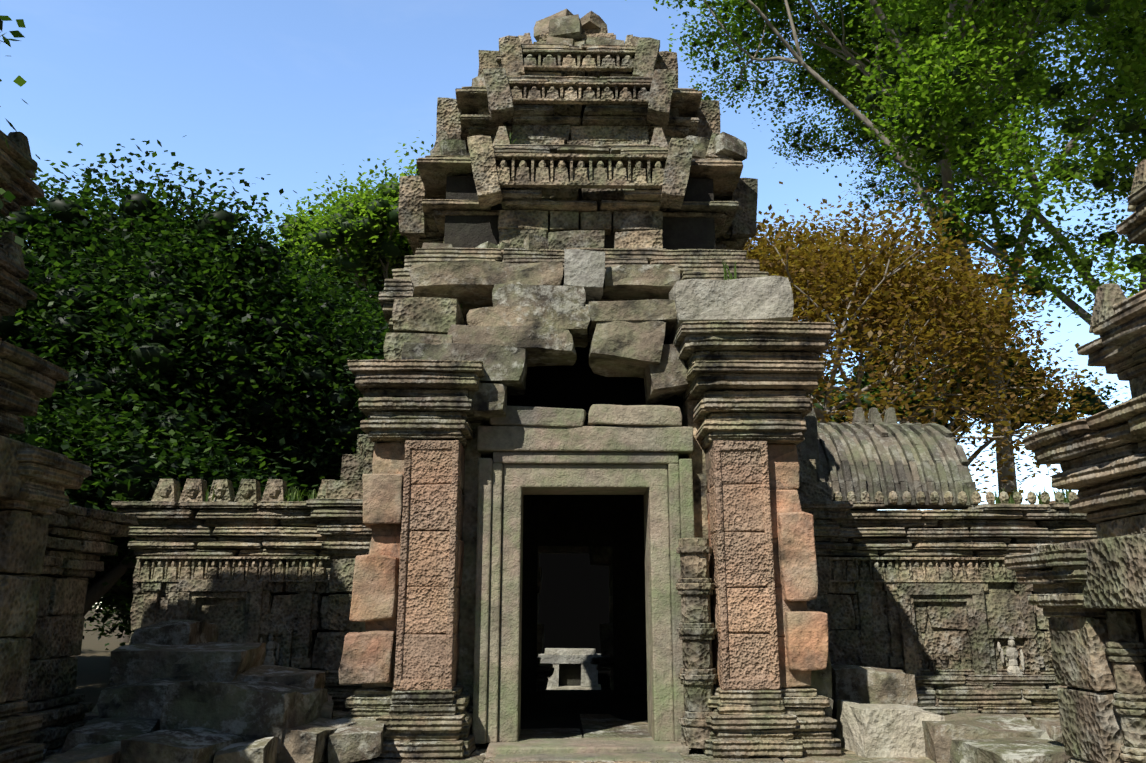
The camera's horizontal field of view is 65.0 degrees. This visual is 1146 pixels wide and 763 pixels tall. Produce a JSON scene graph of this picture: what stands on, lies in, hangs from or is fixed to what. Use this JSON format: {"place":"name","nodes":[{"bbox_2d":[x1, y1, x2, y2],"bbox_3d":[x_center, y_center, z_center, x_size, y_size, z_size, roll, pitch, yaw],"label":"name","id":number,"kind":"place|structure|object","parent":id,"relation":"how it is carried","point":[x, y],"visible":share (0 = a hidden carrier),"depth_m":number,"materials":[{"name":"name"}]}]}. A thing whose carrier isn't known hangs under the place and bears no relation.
{"place":"outdoors","nodes":[
{"label":"outdoors","id":0,"kind":"place"},
{"bbox_2d":[0,15,26,246],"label":"leaves","id":1,"kind":"object","parent":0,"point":[19,80],"depth_m":5.47,"materials":[{"name":"green plant"}]},
{"bbox_2d":[73,609,128,712],"bbox_3d":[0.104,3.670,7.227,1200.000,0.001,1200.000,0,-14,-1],"label":"ground","id":2,"kind":"structure","parent":0,"point":[93,673],"depth_m":30.73,"materials":[{"name":"grey stone"}]},
{"bbox_2d":[0,130,91,762],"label":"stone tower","id":3,"kind":"structure","parent":2,"relation":"on","point":[28,380],"depth_m":5.87,"materials":[{"name":"stone"}]},
{"bbox_2d":[0,132,67,702],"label":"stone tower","id":4,"kind":"structure","parent":3,"relation":"on","point":[23,538],"depth_m":5.65,"materials":[{"name":"stone"}]},
{"bbox_2d":[84,597,130,650],"bbox_3d":[-15.796,7.431,37.309,9.487,8.092,9.871,0,-14,-1],"label":"bush","id":5,"kind":"object","parent":2,"relation":"on","point":[118,614],"visible":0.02,"depth_m":36.60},
{"bbox_2d":[10,434,209,597],"bbox_3d":[-9.600,3.314,18.301,6.876,4.214,6.872,0,-14,-1],"label":"bush","id":6,"kind":"object","parent":2,"relation":"on","point":[138,497],"visible":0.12,"depth_m":17.07,"materials":[{"name":"green plant"}]},
{"bbox_2d":[9,374,317,645],"bbox_3d":[-9.522,3.218,18.236,8.548,6.278,8.717,0,-14,-1],"label":"tree","id":7,"kind":"object","parent":2,"relation":"on","point":[182,463],"depth_m":17.41,"materials":[{"name":"green plant"}]},
{"bbox_2d":[36,753,934,762],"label":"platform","id":8,"kind":"structure","parent":2,"relation":"on","point":[705,758],"depth_m":6.70,"materials":[{"name":"stone"}]},
{"bbox_2d":[0,504,138,755],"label":"stone pillar","id":9,"kind":"structure","parent":8,"relation":"on","point":[78,541],"depth_m":7.32,"materials":[{"name":"stone"}]},
{"bbox_2d":[40,9,1070,762],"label":"fallen blocks","id":10,"kind":"structure","parent":8,"relation":"on","point":[190,691],"depth_m":7.63,"materials":[{"name":"stone"}]},
{"bbox_2d":[472,404,694,762],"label":"door frame","id":11,"kind":"object","parent":8,"relation":"on","point":[643,450],"visible":0.83,"depth_m":7.62,"materials":[{"name":"stone"}]},
{"bbox_2d":[676,538,717,748],"bbox_3d":[0.997,2.073,7.229,0.314,1.600,0.314,-5,-15,21],"label":"colonnette","id":12,"kind":"object","parent":11,"relation":"attached to","point":[696,630],"visible":0.88,"depth_m":7.13,"materials":[{"name":"stone"}]},
{"bbox_2d":[507,339,682,689],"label":"interior wall","id":13,"kind":"structure","parent":2,"relation":"on","point":[573,611],"depth_m":16.92,"materials":[{"name":"black stone"}]},
{"bbox_2d":[260,249,1024,757],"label":"stone blocks","id":14,"kind":"structure","parent":13,"relation":"on","point":[868,731],"depth_m":7.77,"materials":[{"name":"stone"}]},
{"bbox_2d":[271,418,856,735],"bbox_3d":[0.496,2.228,12.434,9.664,4.494,9.206,0,-14,-1],"label":"temple interior","id":15,"kind":"object","parent":14,"relation":"on","point":[616,522],"visible":0.06,"depth_m":11.97,"materials":[{"name":"black stone"}]},
{"bbox_2d":[108,44,1097,759],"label":"stone moldings","id":16,"kind":"structure","parent":15,"relation":"on","point":[752,378],"depth_m":9.23,"materials":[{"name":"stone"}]},
{"bbox_2d":[444,153,715,249],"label":"stone wall","id":17,"kind":"structure","parent":16,"relation":"on","point":[467,231],"depth_m":10.01,"materials":[{"name":"stone"}]},
{"bbox_2d":[128,27,1077,709],"bbox_3d":[0.542,-0.685,10.582,10.291,8.524,5.414,0,-14,-1],"label":"temple","id":18,"kind":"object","parent":16,"relation":"on","point":[886,607],"visible":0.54,"depth_m":9.52,"materials":[{"name":"stone"}]},
{"bbox_2d":[801,407,976,509],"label":"wing roof","id":19,"kind":"structure","parent":16,"relation":"on","point":[859,455],"depth_m":10.02,"materials":[{"name":"stone"}]},
{"bbox_2d":[205,76,1071,733],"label":"weed tufts","id":20,"kind":"object","parent":15,"relation":"on","point":[295,494],"visible":0.25,"depth_m":9.75,"materials":[{"name":"green plant"}]},
{"bbox_2d":[393,440,1078,689],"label":"carved pilasters","id":21,"kind":"object","parent":15,"relation":"on","point":[746,646],"visible":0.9,"depth_m":7.21,"materials":[{"name":"pink stone"}]},
{"bbox_2d":[812,296,1131,509],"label":"tree","id":22,"kind":"object","parent":2,"relation":"on","point":[1108,392],"depth_m":47.44,"materials":[{"name":"plant"}]},
{"bbox_2d":[1005,184,1145,617],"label":"stone cornice","id":23,"kind":"structure","parent":2,"relation":"on","point":[1100,458],"depth_m":5.22,"materials":[{"name":"stone"}]},
{"bbox_2d":[1031,160,1145,762],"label":"stone tower","id":24,"kind":"structure","parent":23,"relation":"on","point":[1099,664],"depth_m":4.89,"materials":[{"name":"stone"}]},
{"bbox_2d":[1140,609,1145,644],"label":"stone wall","id":25,"kind":"structure","parent":23,"relation":"on","point":[1143,614],"depth_m":4.77,"materials":[{"name":"grey stone"}]},
{"bbox_2d":[114,597,131,612],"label":"leaves","id":26,"kind":"object","parent":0,"point":[119,606],"depth_m":36.69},
{"bbox_2d":[0,135,389,498],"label":"tree","id":27,"kind":"object","parent":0,"point":[107,257],"depth_m":20.69,"materials":[{"name":"green plant"}]},
{"bbox_2d":[119,277,297,642],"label":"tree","id":28,"kind":"object","parent":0,"point":[126,639],"depth_m":45.37,"materials":[{"name":"green plant"}]},
{"bbox_2d":[206,419,319,500],"bbox_3d":[-6.855,4.196,31.047,11.445,10.664,13.412,0,-14,-1],"label":"bush","id":29,"kind":"object","parent":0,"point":[259,444],"depth_m":28.16,"materials":[{"name":"green plant"}]},
{"bbox_2d":[217,130,433,316],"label":"tree","id":30,"kind":"object","parent":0,"point":[365,194],"depth_m":43.03,"materials":[{"name":"green plant"}]},
{"bbox_2d":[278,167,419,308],"bbox_3d":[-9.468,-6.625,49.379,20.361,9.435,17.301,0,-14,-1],"label":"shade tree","id":31,"kind":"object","parent":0,"point":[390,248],"visible":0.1,"depth_m":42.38,"materials":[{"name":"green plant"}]},
{"bbox_2d":[46,400,1030,758],"bbox_3d":[0.027,1.963,10.111,15.219,3.924,5.688,0,-14,-1],"label":"temple masonry","id":32,"kind":"object","parent":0,"point":[598,726],"visible":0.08,"depth_m":7.83,"materials":[{"name":"grey stone"}]},
{"bbox_2d":[0,0,1145,608],"label":"sky","id":33,"kind":"structure","parent":0,"point":[291,91],"materials":[{"name":"blue"}]},
{"bbox_2d":[338,442,827,688],"bbox_3d":[0.094,1.601,7.881,3.850,2.002,1.485,0,-14,-1],"label":"pink stone porch","id":34,"kind":"object","parent":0,"point":[368,658],"visible":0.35,"depth_m":7.24,"materials":[{"name":"pink stone"}]},
{"bbox_2d":[625,0,1142,502],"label":"tall tree","id":35,"kind":"object","parent":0,"point":[740,17],"depth_m":47.94,"materials":[{"name":"plant"}]},
{"bbox_2d":[692,0,1094,208],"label":"tall shade tree","id":36,"kind":"object","parent":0,"point":[852,101],"visible":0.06,"depth_m":55.14,"materials":[{"name":"green plant"}]},
{"bbox_2d":[653,0,1145,324],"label":"tall tree","id":37,"kind":"object","parent":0,"point":[823,53],"depth_m":54.17,"materials":[{"name":"green plant"}]},
{"bbox_2d":[704,0,1131,106],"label":"tall shade tree","id":38,"kind":"object","parent":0,"point":[745,34],"visible":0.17,"depth_m":49.51,"materials":[{"name":"green plant"}]},
{"bbox_2d":[743,180,1115,501],"bbox_3d":[8.135,0.970,30.912,16.412,16.798,18.468,0,-14,-1],"label":"brown tree","id":39,"kind":"object","parent":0,"point":[826,261],"depth_m":26.25,"materials":[{"name":"brown plant"}]},
{"bbox_2d":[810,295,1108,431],"bbox_3d":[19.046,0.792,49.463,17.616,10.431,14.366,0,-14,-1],"label":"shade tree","id":40,"kind":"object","parent":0,"point":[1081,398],"visible":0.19,"depth_m":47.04,"materials":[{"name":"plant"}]},
{"bbox_2d":[864,0,1145,322],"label":"canopy inner shade","id":41,"kind":"object","parent":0,"point":[1055,88],"visible":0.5,"depth_m":31.29,"materials":[{"name":"green plant"}]},
{"bbox_2d":[842,0,1145,341],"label":"canopy leaves","id":42,"kind":"object","parent":41,"relation":"attached to","point":[913,10],"visible":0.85,"depth_m":30.81,"materials":[{"name":"green plant"}]},
{"bbox_2d":[1041,0,1145,224],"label":"tall tree","id":43,"kind":"object","parent":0,"point":[1120,11],"depth_m":36.09,"materials":[{"name":"green plant"}]},
{"bbox_2d":[1098,12,1145,191],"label":"tall shade tree","id":44,"kind":"object","parent":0,"point":[1109,43],"visible":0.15,"depth_m":35.95,"materials":[{"name":"green plant"}]}
]}

